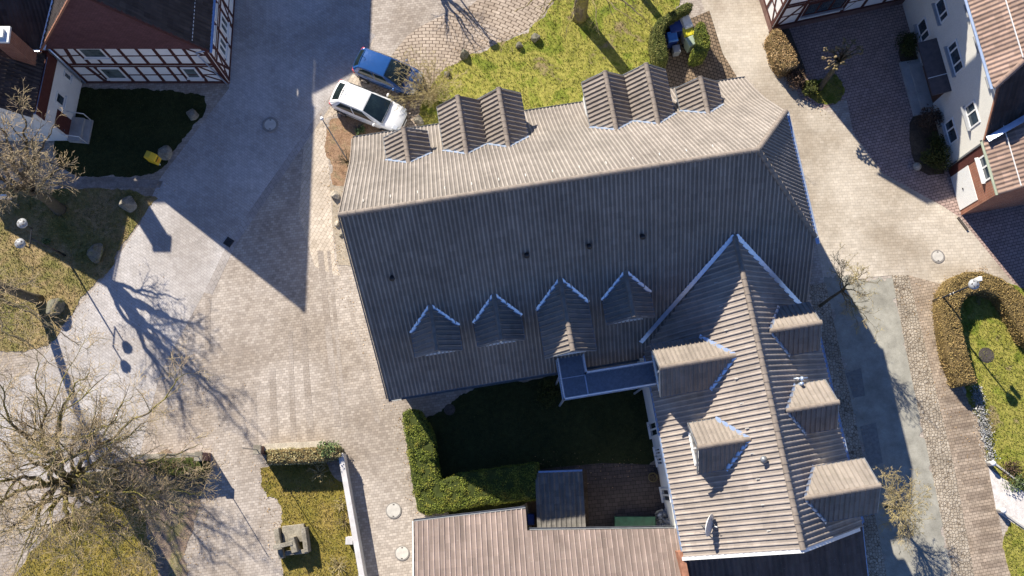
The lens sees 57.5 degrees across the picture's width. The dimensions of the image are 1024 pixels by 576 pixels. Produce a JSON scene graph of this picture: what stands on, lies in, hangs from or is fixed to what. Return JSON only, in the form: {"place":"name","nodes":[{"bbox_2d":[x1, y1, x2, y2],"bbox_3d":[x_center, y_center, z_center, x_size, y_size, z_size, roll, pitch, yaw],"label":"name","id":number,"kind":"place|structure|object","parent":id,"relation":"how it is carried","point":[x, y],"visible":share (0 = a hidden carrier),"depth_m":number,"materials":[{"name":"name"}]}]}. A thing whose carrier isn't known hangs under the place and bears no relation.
{"place":"outdoors","nodes":[
{"label":"outdoors","id":0,"kind":"place"},
{"bbox_2d":[0,186,157,351],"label":"lawn","id":1,"kind":"structure","parent":0,"point":[65,265],"depth_m":51.50,"materials":[{"name":"green plant"}]},
{"bbox_2d":[15,218,65,255],"bbox_3d":[-24.621,-2.282,49.035,0.520,4.860,1.560,0,78,0],"label":"street lamp","id":2,"kind":"object","parent":1,"relation":"on","point":[21,223],"visible":1,"depth_m":46.84,"materials":[{"name":"glass"}]},
{"bbox_2d":[0,78,84,215],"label":"tree","id":3,"kind":"object","parent":1,"relation":"on","point":[29,185],"visible":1,"depth_m":45.31,"materials":[{"name":"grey plant"}]},
{"bbox_2d":[0,257,91,393],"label":"tree","id":4,"kind":"object","parent":1,"relation":"on","point":[24,295],"visible":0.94,"depth_m":42.43,"materials":[{"name":"brown plant"}]},
{"bbox_2d":[46,298,65,315],"bbox_3d":[-24.735,1.077,50.590,0.991,1.181,0.975,-11,79,-2],"label":"boulder","id":5,"kind":"object","parent":1,"relation":"on","point":[60,304],"visible":0.93,"depth_m":50.22,"materials":[{"name":"stone"}]},
{"bbox_2d":[87,243,103,263],"bbox_3d":[-22.772,-1.910,51.230,0.917,1.055,1.025,-27,80,-5],"label":"boulder","id":6,"kind":"object","parent":1,"relation":"on","point":[95,252],"visible":1,"depth_m":50.91,"materials":[{"name":"stone"}]},
{"bbox_2d":[118,196,136,212],"bbox_3d":[-21.336,-4.660,51.783,0.872,1.205,0.949,-37,81,-7],"label":"boulder","id":7,"kind":"object","parent":1,"relation":"on","point":[128,204],"visible":1,"depth_m":51.59,"materials":[{"name":"stone"}]},
{"bbox_2d":[15,491,157,575],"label":"lawn","id":8,"kind":"structure","parent":0,"point":[40,572],"depth_m":48.19,"materials":[{"name":"green plant"}]},
{"bbox_2d":[58,176,162,188],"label":"garden path","id":9,"kind":"structure","parent":0,"point":[95,182],"depth_m":52.24,"materials":[{"name":"grey stone"}]},
{"bbox_2d":[53,87,206,176],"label":"lawn","id":10,"kind":"structure","parent":0,"point":[100,145],"depth_m":52.89,"materials":[{"name":"green plant"}]},
{"bbox_2d":[0,0,370,479],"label":"road","id":11,"kind":"structure","parent":0,"point":[291,60],"depth_m":51.99,"materials":[{"name":"grey stone"}]},
{"bbox_2d":[0,314,227,575],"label":"tree","id":12,"kind":"object","parent":11,"relation":"on","point":[79,482],"visible":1,"depth_m":40.11,"materials":[{"name":"brown plant"}]},
{"bbox_2d":[262,117,277,131],"bbox_3d":[-13.707,-9.265,52.924,0.920,0.056,0.920,0,78,0],"label":"manhole cover","id":13,"kind":"object","parent":11,"relation":"on","point":[269,124],"visible":1,"depth_m":52.90,"materials":[{"name":"metal"}]},
{"bbox_2d":[260,462,357,575],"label":"lawn","id":14,"kind":"structure","parent":0,"point":[315,534],"depth_m":48.60,"materials":[{"name":"green plant"}]},
{"bbox_2d":[273,524,310,558],"bbox_3d":[-11.329,12.969,47.904,1.718,0.930,1.596,-10,79,-2],"label":"stone trough","id":15,"kind":"object","parent":14,"relation":"on","point":[292,536],"visible":1,"depth_m":47.84,"materials":[{"name":"stone"}]},
{"bbox_2d":[299,37,374,276],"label":"pavement","id":16,"kind":"structure","parent":0,"point":[315,207],"depth_m":52.08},
{"bbox_2d":[0,0,1023,575],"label":"ground","id":17,"kind":"structure","parent":0,"point":[266,296],"depth_m":49.96,"materials":[{"name":"grey stone"}]},
{"bbox_2d":[0,0,93,143],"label":"cottage","id":18,"kind":"structure","parent":17,"relation":"on","point":[54,80],"depth_m":48.74,"materials":[{"name":"white paint"}]},
{"bbox_2d":[54,109,71,134],"bbox_3d":[-24.879,-9.139,51.855,0.140,1.900,0.950,5,78,1],"label":"door","id":19,"kind":"structure","parent":18,"relation":"in","point":[63,123],"depth_m":51.72,"materials":[{"name":"wood"}]},
{"bbox_2d":[39,0,234,83],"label":"timber house","id":20,"kind":"structure","parent":17,"relation":"on","point":[137,41],"depth_m":48.87,"materials":[{"name":"tile"}]},
{"bbox_2d":[76,49,110,59],"bbox_3d":[-22.340,-12.522,49.754,1.440,1.220,0.180,0,78,0],"label":"window","id":21,"kind":"structure","parent":20,"relation":"in","point":[88,54],"depth_m":49.92,"materials":[{"name":"white glass"}]},
{"bbox_2d":[97,68,130,80],"bbox_3d":[-22.310,-12.003,52.276,1.340,1.470,0.180,0,78,0],"label":"window","id":22,"kind":"structure","parent":20,"relation":"in","point":[112,74],"depth_m":52.38,"materials":[{"name":"white glass"}]},
{"bbox_2d":[180,68,203,79],"bbox_3d":[-17.920,-12.016,52.212,0.960,1.400,0.180,0,78,0],"label":"window","id":23,"kind":"structure","parent":20,"relation":"in","point":[186,71],"depth_m":52.25,"materials":[{"name":"white glass"}]},
{"bbox_2d":[92,449,207,575],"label":"leaf bed","id":24,"kind":"object","parent":17,"relation":"on","point":[176,568],"visible":0.43,"depth_m":48.50,"materials":[{"name":"plant"}]},
{"bbox_2d":[146,456,210,477],"bbox_3d":[-17.329,9.269,48.510,3.276,1.285,1.230,0,78,0],"label":"hedge","id":25,"kind":"object","parent":24,"relation":"on","point":[188,461],"visible":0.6,"depth_m":48.08,"materials":[{"name":"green plant"}]},
{"bbox_2d":[205,297,210,353],"bbox_3d":[-16.506,2.015,50.624,0.318,0.001,3.154,-3,78,-1],"label":"paving band","id":26,"kind":"object","parent":17,"relation":"on","point":[207,320],"visible":1,"depth_m":50.64,"materials":[{"name":"stone"}]},
{"bbox_2d":[251,389,257,444],"bbox_3d":[-13.701,6.854,49.629,0.337,0.001,2.962,-4,78,-1],"label":"paving band","id":27,"kind":"object","parent":17,"relation":"on","point":[254,431],"visible":1,"depth_m":49.61,"materials":[{"name":"stone"}]},
{"bbox_2d":[269,368,277,443],"bbox_3d":[-12.697,6.266,49.750,0.394,0.001,4.057,-4,78,-1],"label":"paving band","id":28,"kind":"object","parent":17,"relation":"on","point":[273,418],"visible":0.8,"depth_m":49.72,"materials":[{"name":"stone"}]},
{"bbox_2d":[205,31,374,293],"bbox_3d":[-12.500,-7.292,52.539,0.844,0.001,17.621,29,80,6],"label":"kerb strip","id":29,"kind":"object","parent":17,"relation":"on","point":[260,202],"visible":1,"depth_m":52.24,"materials":[{"name":"grey stone"}]},
{"bbox_2d":[288,331,295,442],"bbox_3d":[-11.805,5.275,49.954,0.309,0.001,6.088,-5,78,-1],"label":"paving band","id":30,"kind":"object","parent":17,"relation":"on","point":[292,398],"visible":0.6,"depth_m":49.90,"materials":[{"name":"stone"}]},
{"bbox_2d":[262,441,325,450],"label":"garden wall","id":31,"kind":"structure","parent":17,"relation":"on","point":[295,445],"depth_m":48.52,"materials":[{"name":"stone"}]},
{"bbox_2d":[265,445,344,465],"bbox_3d":[-10.742,8.719,48.550,4.061,1.446,0.968,-3,78,-1],"label":"hedge","id":32,"kind":"object","parent":17,"relation":"on","point":[294,456],"visible":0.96,"depth_m":47.99,"materials":[{"name":"green plant"}]},
{"bbox_2d":[317,440,343,459],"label":"ivy clump","id":33,"kind":"object","parent":32,"relation":"attached to","point":[329,446],"visible":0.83,"depth_m":47.95,"materials":[{"name":"green plant"}]},
{"bbox_2d":[300,320,313,441],"bbox_3d":[-11.019,4.991,50.012,0.392,0.001,6.712,-7,78,-1],"label":"paving band","id":34,"kind":"object","parent":17,"relation":"on","point":[308,412],"visible":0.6,"depth_m":49.97,"materials":[{"name":"beige stone"}]},
{"bbox_2d":[317,251,340,426],"bbox_3d":[-9.918,2.652,50.493,0.364,0.001,9.755,-8,78,-2],"label":"paving band","id":35,"kind":"object","parent":17,"relation":"on","point":[332,373],"visible":1,"depth_m":50.43,"materials":[{"name":"beige stone"}]},
{"bbox_2d":[327,251,347,426],"bbox_3d":[-9.473,2.650,50.494,0.196,0.001,9.728,-8,78,-2],"label":"paving band","id":36,"kind":"object","parent":17,"relation":"on","point":[337,345],"visible":1,"depth_m":50.43,"materials":[{"name":"beige stone"}]},
{"bbox_2d":[330,183,350,265],"bbox_3d":[-9.503,-3.534,51.758,0.973,0.001,4.872,-5,78,-1],"label":"gravel bed","id":37,"kind":"object","parent":17,"relation":"on","point":[341,246],"visible":0.61,"depth_m":51.66,"materials":[{"name":"beige gravel"}]},
{"bbox_2d":[324,116,380,185],"bbox_3d":[-9.026,-8.285,52.731,4.820,0.001,3.613,-39,81,-7],"label":"leaf bed","id":38,"kind":"object","parent":17,"relation":"on","point":[347,133],"visible":0.43,"depth_m":52.74,"materials":[{"name":"brown plant"}]},
{"bbox_2d":[339,453,366,575],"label":"garden wall","id":39,"kind":"structure","parent":17,"relation":"on","point":[355,539],"depth_m":47.76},
{"bbox_2d":[347,299,379,420],"bbox_3d":[-8.048,3.838,50.249,0.246,0.001,6.928,-15,79,-3],"label":"paving band","id":40,"kind":"object","parent":17,"relation":"on","point":[370,391],"visible":1,"depth_m":50.19,"materials":[{"name":"stone"}]},
{"bbox_2d":[329,80,406,131],"bbox_3d":[-8.046,-10.207,52.283,4.395,1.693,2.102,23,79,5],"label":"parked car","id":41,"kind":"object","parent":17,"relation":"on","point":[364,105],"visible":0.95,"depth_m":51.92,"materials":[{"name":"white paint"}]},
{"bbox_2d":[385,502,401,518],"bbox_3d":[-6.173,11.590,48.634,0.840,0.056,0.840,0,78,0],"label":"manhole cover","id":42,"kind":"object","parent":17,"relation":"on","point":[393,510],"visible":1,"depth_m":48.61,"materials":[{"name":"metal"}]},
{"bbox_2d":[395,545,408,560],"bbox_3d":[-5.677,13.691,48.202,0.760,0.056,0.760,0,78,0],"label":"manhole cover","id":43,"kind":"object","parent":17,"relation":"on","point":[402,553],"visible":1,"depth_m":48.19,"materials":[{"name":"metal"}]},
{"bbox_2d":[372,0,553,127],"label":"cobbled forecourt","id":44,"kind":"structure","parent":17,"relation":"on","point":[475,24],"depth_m":54.07,"materials":[{"name":"beige stone"}]},
{"bbox_2d":[352,47,423,98],"bbox_3d":[-6.963,-12.207,52.661,4.043,1.738,2.058,22,79,4],"label":"parked car","id":45,"kind":"object","parent":44,"relation":"on","point":[373,67],"visible":0.87,"depth_m":52.22,"materials":[{"name":"blue paint"}]},
{"bbox_2d":[47,29,993,572],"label":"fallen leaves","id":46,"kind":"object","parent":17,"relation":"on","point":[373,359],"visible":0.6,"depth_m":50.49,"materials":[{"name":"brown plant"}]},
{"bbox_2d":[412,506,688,575],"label":"outbuilding","id":47,"kind":"structure","parent":17,"relation":"on","point":[501,542],"depth_m":45.11,"materials":[{"name":"tile"}]},
{"bbox_2d":[535,469,585,529],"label":"shed","id":48,"kind":"structure","parent":17,"relation":"on","point":[559,498],"depth_m":47.08,"materials":[{"name":"metal"}]},
{"bbox_2d":[337,62,881,560],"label":"house","id":49,"kind":"structure","parent":17,"relation":"on","point":[643,212],"depth_m":42.40,"materials":[{"name":"brown tile"}]},
{"bbox_2d":[555,354,656,406],"bbox_3d":[4.695,4.446,47.207,4.873,5.731,2.061,-9,79,-2],"label":"footbridge","id":50,"kind":"object","parent":49,"relation":"attached to","point":[576,379],"visible":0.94,"depth_m":45.33,"materials":[{"name":"metal"}]},
{"bbox_2d":[664,11,736,87],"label":"cobbled yard","id":51,"kind":"structure","parent":17,"relation":"on","point":[715,65],"depth_m":53.67,"materials":[{"name":"beige stone"}]},
{"bbox_2d":[687,21,710,66],"bbox_3d":[10.622,-13.866,53.033,1.210,1.731,2.235,0,78,0],"label":"hedge","id":52,"kind":"object","parent":51,"relation":"on","point":[701,48],"visible":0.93,"depth_m":52.39,"materials":[{"name":"green plant"}]},
{"bbox_2d":[759,0,904,31],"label":"timber house","id":53,"kind":"structure","parent":17,"relation":"on","point":[784,14],"depth_m":53.05,"materials":[{"name":"paint"}]},
{"bbox_2d":[800,0,846,18],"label":"window","id":54,"kind":"structure","parent":53,"relation":"in","point":[827,6],"depth_m":52.56,"materials":[{"name":"white glass"}]},
{"bbox_2d":[809,283,886,575],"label":"cobbled gutter","id":55,"kind":"object","parent":17,"relation":"on","point":[875,561],"visible":0.33,"depth_m":49.80,"materials":[{"name":"grey stone"}]},
{"bbox_2d":[818,244,883,343],"bbox_3d":[17.273,0.574,48.026,2.229,5.911,5.245,-16,79,-3],"label":"tree","id":56,"kind":"object","parent":17,"relation":"on","point":[842,290],"visible":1,"depth_m":46.97,"materials":[{"name":"brown plant"}]},
{"bbox_2d":[872,466,934,554],"bbox_3d":[19.352,11.058,46.544,3.178,4.572,4.405,0,78,0],"label":"tree","id":57,"kind":"object","parent":17,"relation":"on","point":[898,497],"visible":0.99,"depth_m":45.92,"materials":[{"name":"brown plant"}]},
{"bbox_2d":[892,275,973,575],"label":"cobbled gutter","id":58,"kind":"object","parent":17,"relation":"on","point":[945,480],"visible":1,"depth_m":49.43,"materials":[{"name":"beige stone"}]},
{"bbox_2d":[899,0,1023,214],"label":"house","id":59,"kind":"structure","parent":17,"relation":"on","point":[964,72],"depth_m":48.85,"materials":[{"name":"white paint"}]},
{"bbox_2d":[913,16,930,42],"bbox_3d":[23.128,-14.500,52.575,0.280,1.090,1.310,-10,79,-2],"label":"window","id":60,"kind":"structure","parent":59,"relation":"in","point":[922,27],"depth_m":52.66,"materials":[{"name":"white glass"}]},
{"bbox_2d":[931,0,948,25],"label":"window","id":61,"kind":"structure","parent":59,"relation":"in","point":[940,10],"depth_m":50.49,"materials":[{"name":"white glass"}]},
{"bbox_2d":[940,117,958,146],"bbox_3d":[24.162,-8.620,51.447,0.280,1.030,1.420,-10,79,-2],"label":"window","id":62,"kind":"structure","parent":59,"relation":"in","point":[948,128],"depth_m":51.59,"materials":[{"name":"white glass"}]},
{"bbox_2d":[943,39,964,77],"bbox_3d":[23.602,-12.282,49.760,0.280,1.050,1.790,-10,79,-2],"label":"window","id":63,"kind":"structure","parent":59,"relation":"in","point":[952,52],"depth_m":49.89,"materials":[{"name":"white glass"}]},
{"bbox_2d":[951,166,977,209],"bbox_3d":[24.753,-5.466,51.120,0.130,2.000,1.960,-10,79,-2],"label":"garage door","id":64,"kind":"structure","parent":59,"relation":"in","point":[962,182],"depth_m":51.06,"materials":[{"name":"grey plastic"}]},
{"bbox_2d":[960,100,980,130],"bbox_3d":[24.162,-9.105,49.112,0.280,1.100,1.370,-10,79,-2],"label":"window","id":65,"kind":"structure","parent":59,"relation":"in","point":[971,118],"depth_m":49.25,"materials":[{"name":"white glass"}]},
{"bbox_2d":[974,153,992,183],"bbox_3d":[24.658,-6.271,48.636,0.280,0.990,1.440,-10,79,-2],"label":"window","id":66,"kind":"structure","parent":59,"relation":"in","point":[980,162],"depth_m":48.93,"materials":[{"name":"white glass"}]},
{"bbox_2d":[962,217,1023,287],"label":"garage drive","id":67,"kind":"structure","parent":17,"relation":"on","point":[1001,240],"depth_m":51.58,"materials":[{"name":"grey stone"}]},
{"bbox_2d":[426,375,654,514],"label":"lawn","id":68,"kind":"structure","parent":0,"point":[574,442],"depth_m":49.48,"materials":[{"name":"green plant"}]},
{"bbox_2d":[402,408,539,515],"bbox_3d":[-2.131,8.999,48.281,7.224,1.831,5.539,0,78,0],"label":"hedge","id":69,"kind":"object","parent":68,"relation":"on","point":[434,491],"visible":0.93,"depth_m":47.43,"materials":[{"name":"green plant"}]},
{"bbox_2d":[419,0,679,125],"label":"lawn","id":70,"kind":"structure","parent":0,"point":[585,61],"depth_m":53.76,"materials":[{"name":"green plant"}]},
{"bbox_2d":[388,44,468,110],"bbox_3d":[-4.817,-11.486,51.987,4.427,2.818,4.047,14,79,3],"label":"bare shrub","id":71,"kind":"object","parent":70,"relation":"on","point":[433,96],"visible":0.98,"depth_m":52.03,"materials":[{"name":"brown plant"}]},
{"bbox_2d":[518,0,676,36],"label":"tree","id":72,"kind":"object","parent":70,"relation":"on","point":[579,14],"visible":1,"depth_m":49.27,"materials":[{"name":"brown plant"}]},
{"bbox_2d":[648,2,693,67],"bbox_3d":[8.683,-14.371,53.038,1.695,1.938,4.239,25,79,5],"label":"hedge","id":73,"kind":"object","parent":70,"relation":"on","point":[658,52],"visible":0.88,"depth_m":52.33,"materials":[{"name":"green plant"}]},
{"bbox_2d":[547,463,664,529],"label":"patio","id":74,"kind":"structure","parent":0,"point":[636,492],"depth_m":48.82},
{"bbox_2d":[527,469,588,529],"bbox_3d":[2.355,11.127,48.729,3.315,0.001,3.260,0,78,0],"label":"soil bed","id":75,"kind":"object","parent":74,"relation":"on","point":[531,505],"visible":0.17,"depth_m":48.70,"materials":[{"name":"soil"}]},
{"bbox_2d":[614,516,655,528],"bbox_3d":[6.309,12.238,48.152,2.100,0.740,0.900,0,78,0],"label":"garden table","id":76,"kind":"object","parent":74,"relation":"on","point":[635,520],"visible":0.59,"depth_m":47.83,"materials":[{"name":"green metal"}]},
{"bbox_2d":[655,508,669,525],"bbox_3d":[7.831,12.011,48.186,0.955,0.988,1.291,0,78,0],"label":"plastic sheeting","id":77,"kind":"object","parent":74,"relation":"on","point":[662,518],"visible":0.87,"depth_m":48.09,"materials":[{"name":"grey plastic"}]},
{"bbox_2d":[675,523,868,575],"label":"building","id":78,"kind":"structure","parent":0,"point":[845,556],"depth_m":44.64,"materials":[{"name":"tile"}]},
{"bbox_2d":[806,74,844,104],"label":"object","id":79,"kind":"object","parent":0,"point":[827,91],"depth_m":53.33,"materials":[{"name":"plant"}]},
{"bbox_2d":[802,79,819,97],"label":"bush","id":80,"kind":"object","parent":79,"relation":"on","point":[809,89],"visible":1,"depth_m":52.86,"materials":[{"name":"green plant"}]},
{"bbox_2d":[801,73,844,103],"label":"grass","id":81,"kind":"structure","parent":79,"relation":"on","point":[820,95],"depth_m":53.31,"materials":[{"name":"plant"}]},
{"bbox_2d":[817,37,863,90],"bbox_3d":[17.689,-12.251,51.290,2.154,4.706,1.413,-22,79,-4],"label":"tree","id":82,"kind":"object","parent":79,"relation":"on","point":[839,59],"visible":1,"depth_m":49.94,"materials":[{"name":"brown plant"}]},
{"bbox_2d":[701,0,1014,284],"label":"street","id":83,"kind":"structure","parent":0,"point":[871,214],"depth_m":52.04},
{"bbox_2d":[762,28,798,78],"bbox_3d":[15.279,-13.431,53.143,1.389,1.360,2.751,-17,79,-3],"label":"hedge","id":84,"kind":"object","parent":83,"relation":"on","point":[781,54],"visible":0.98,"depth_m":52.69,"materials":[{"name":"brown plant"}]},
{"bbox_2d":[824,274,951,575],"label":"asphalt street","id":85,"kind":"structure","parent":0,"point":[887,403],"depth_m":49.66,"materials":[{"name":"grey asphalt"}]},
{"bbox_2d":[846,368,864,397],"bbox_3d":[18.492,5.101,49.977,0.896,0.001,1.469,-14,79,-3],"label":"tar patch","id":86,"kind":"object","parent":85,"relation":"on","point":[854,378],"visible":1,"depth_m":49.98,"materials":[{"name":"asphalt"}]},
{"bbox_2d":[860,422,882,466],"bbox_3d":[19.033,8.280,49.323,0.889,0.001,2.237,-8,78,-2],"label":"tar patch","id":87,"kind":"object","parent":85,"relation":"on","point":[870,438],"visible":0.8,"depth_m":49.33,"materials":[{"name":"grey asphalt"}]},
{"bbox_2d":[789,4,1023,219],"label":"courtyard","id":88,"kind":"structure","parent":0,"point":[875,95],"depth_m":53.38,"materials":[{"name":"grey stone"}]},
{"bbox_2d":[768,28,804,93],"bbox_3d":[16.311,-13.137,53.729,1.226,0.001,4.392,-24,79,-5],"label":"soil bed","id":89,"kind":"object","parent":88,"relation":"on","point":[787,32],"visible":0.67,"depth_m":53.84,"materials":[{"name":"soil"}]},
{"bbox_2d":[784,64,805,90],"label":"bush","id":90,"kind":"object","parent":89,"relation":"on","point":[794,80],"visible":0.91,"depth_m":52.91,"materials":[{"name":"brown plant"}]},
{"bbox_2d":[898,35,917,61],"bbox_3d":[23.048,-13.729,53.851,1.553,0.001,2.106,0,78,0],"label":"soil bed","id":91,"kind":"object","parent":88,"relation":"on","point":[902,58],"visible":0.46,"depth_m":53.77,"materials":[{"name":"soil"}]},
{"bbox_2d":[893,31,920,62],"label":"bush","id":92,"kind":"object","parent":91,"relation":"on","point":[907,44],"visible":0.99,"depth_m":53.19,"materials":[{"name":"green plant"}]},
{"bbox_2d":[909,116,945,174],"bbox_3d":[23.470,-8.270,52.728,2.018,0.001,3.975,0,78,0],"label":"soil bed","id":93,"kind":"object","parent":88,"relation":"on","point":[918,141],"visible":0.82,"depth_m":52.72,"materials":[{"name":"brown soil"}]},
{"bbox_2d":[914,104,943,132],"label":"bush","id":94,"kind":"object","parent":93,"relation":"on","point":[930,117],"visible":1,"depth_m":52.16,"materials":[{"name":"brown plant"}]},
{"bbox_2d":[919,142,952,173],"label":"bush","id":95,"kind":"object","parent":93,"relation":"on","point":[931,158],"visible":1,"depth_m":51.66,"materials":[{"name":"green plant"}]},
{"bbox_2d":[926,131,947,149],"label":"bush","id":96,"kind":"object","parent":93,"relation":"on","point":[934,142],"visible":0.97,"depth_m":52.12,"materials":[{"name":"green plant"}]},
{"bbox_2d":[908,275,1010,575],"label":"sidewalk","id":97,"kind":"structure","parent":0,"point":[923,296],"depth_m":49.29,"materials":[{"name":"grey stone"}]},
{"bbox_2d":[932,276,981,302],"bbox_3d":[23.117,0.215,48.624,0.783,4.660,0.542,-21,79,-4],"label":"street lamp","id":98,"kind":"object","parent":97,"relation":"on","point":[973,284],"visible":1,"depth_m":46.47,"materials":[{"name":"glass"}]},
{"bbox_2d":[947,408,970,417],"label":"paving band","id":99,"kind":"object","parent":97,"relation":"on","point":[954,413],"visible":1,"depth_m":49.66,"materials":[{"name":"stone"}]},
{"bbox_2d":[957,449,981,459],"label":"paving band","id":100,"kind":"object","parent":97,"relation":"on","point":[976,453],"visible":1,"depth_m":49.23,"materials":[{"name":"stone"}]},
{"bbox_2d":[963,477,987,485],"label":"paving stones","id":101,"kind":"object","parent":97,"relation":"on","point":[975,481],"visible":1,"depth_m":48.95,"materials":[{"name":"stone"}]},
{"bbox_2d":[966,491,991,500],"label":"paving band","id":102,"kind":"object","parent":97,"relation":"on","point":[981,495],"visible":1,"depth_m":48.80,"materials":[{"name":"stone"}]},
{"bbox_2d":[972,518,998,527],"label":"paving band","id":103,"kind":"object","parent":97,"relation":"on","point":[985,522],"visible":1,"depth_m":48.52,"materials":[{"name":"stone"}]},
{"bbox_2d":[975,532,1001,542],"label":"paving band","id":104,"kind":"object","parent":97,"relation":"on","point":[995,536],"visible":1,"depth_m":48.37,"materials":[{"name":"stone"}]},
{"bbox_2d":[981,560,1007,568],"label":"paving band","id":105,"kind":"object","parent":97,"relation":"on","point":[994,564],"visible":1,"depth_m":48.10,"materials":[{"name":"stone"}]},
{"bbox_2d":[959,284,1023,489],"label":"lawn","id":106,"kind":"structure","parent":0,"point":[990,318],"depth_m":50.03,"materials":[{"name":"green plant"}]},
{"bbox_2d":[932,271,1023,387],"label":"hedge","id":107,"kind":"object","parent":106,"relation":"on","point":[1005,298],"visible":0.96,"depth_m":49.76,"materials":[{"name":"plant"}]},
{"bbox_2d":[970,384,1000,464],"bbox_3d":[24.983,7.208,49.450,1.085,0.281,4.309,-6,78,-1],"label":"groundcover","id":108,"kind":"object","parent":106,"relation":"on","point":[985,423],"visible":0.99,"depth_m":49.44,"materials":[{"name":"plant"}]},
{"bbox_2d":[978,347,993,362],"bbox_3d":[25.553,3.616,50.275,0.840,0.056,0.840,0,78,0],"label":"manhole cover","id":109,"kind":"object","parent":106,"relation":"on","point":[985,357],"visible":1,"depth_m":50.25,"materials":[{"name":"metal"}]},
{"bbox_2d":[989,469,1023,529],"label":"path","id":110,"kind":"structure","parent":0,"point":[1010,502],"depth_m":48.76,"materials":[{"name":"white concrete"}]},
{"bbox_2d":[1002,521,1023,575],"bbox_3d":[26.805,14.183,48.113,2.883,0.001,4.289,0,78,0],"label":"hedge","id":111,"kind":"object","parent":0,"point":[1016,559],"depth_m":48.25,"materials":[{"name":"plant"}]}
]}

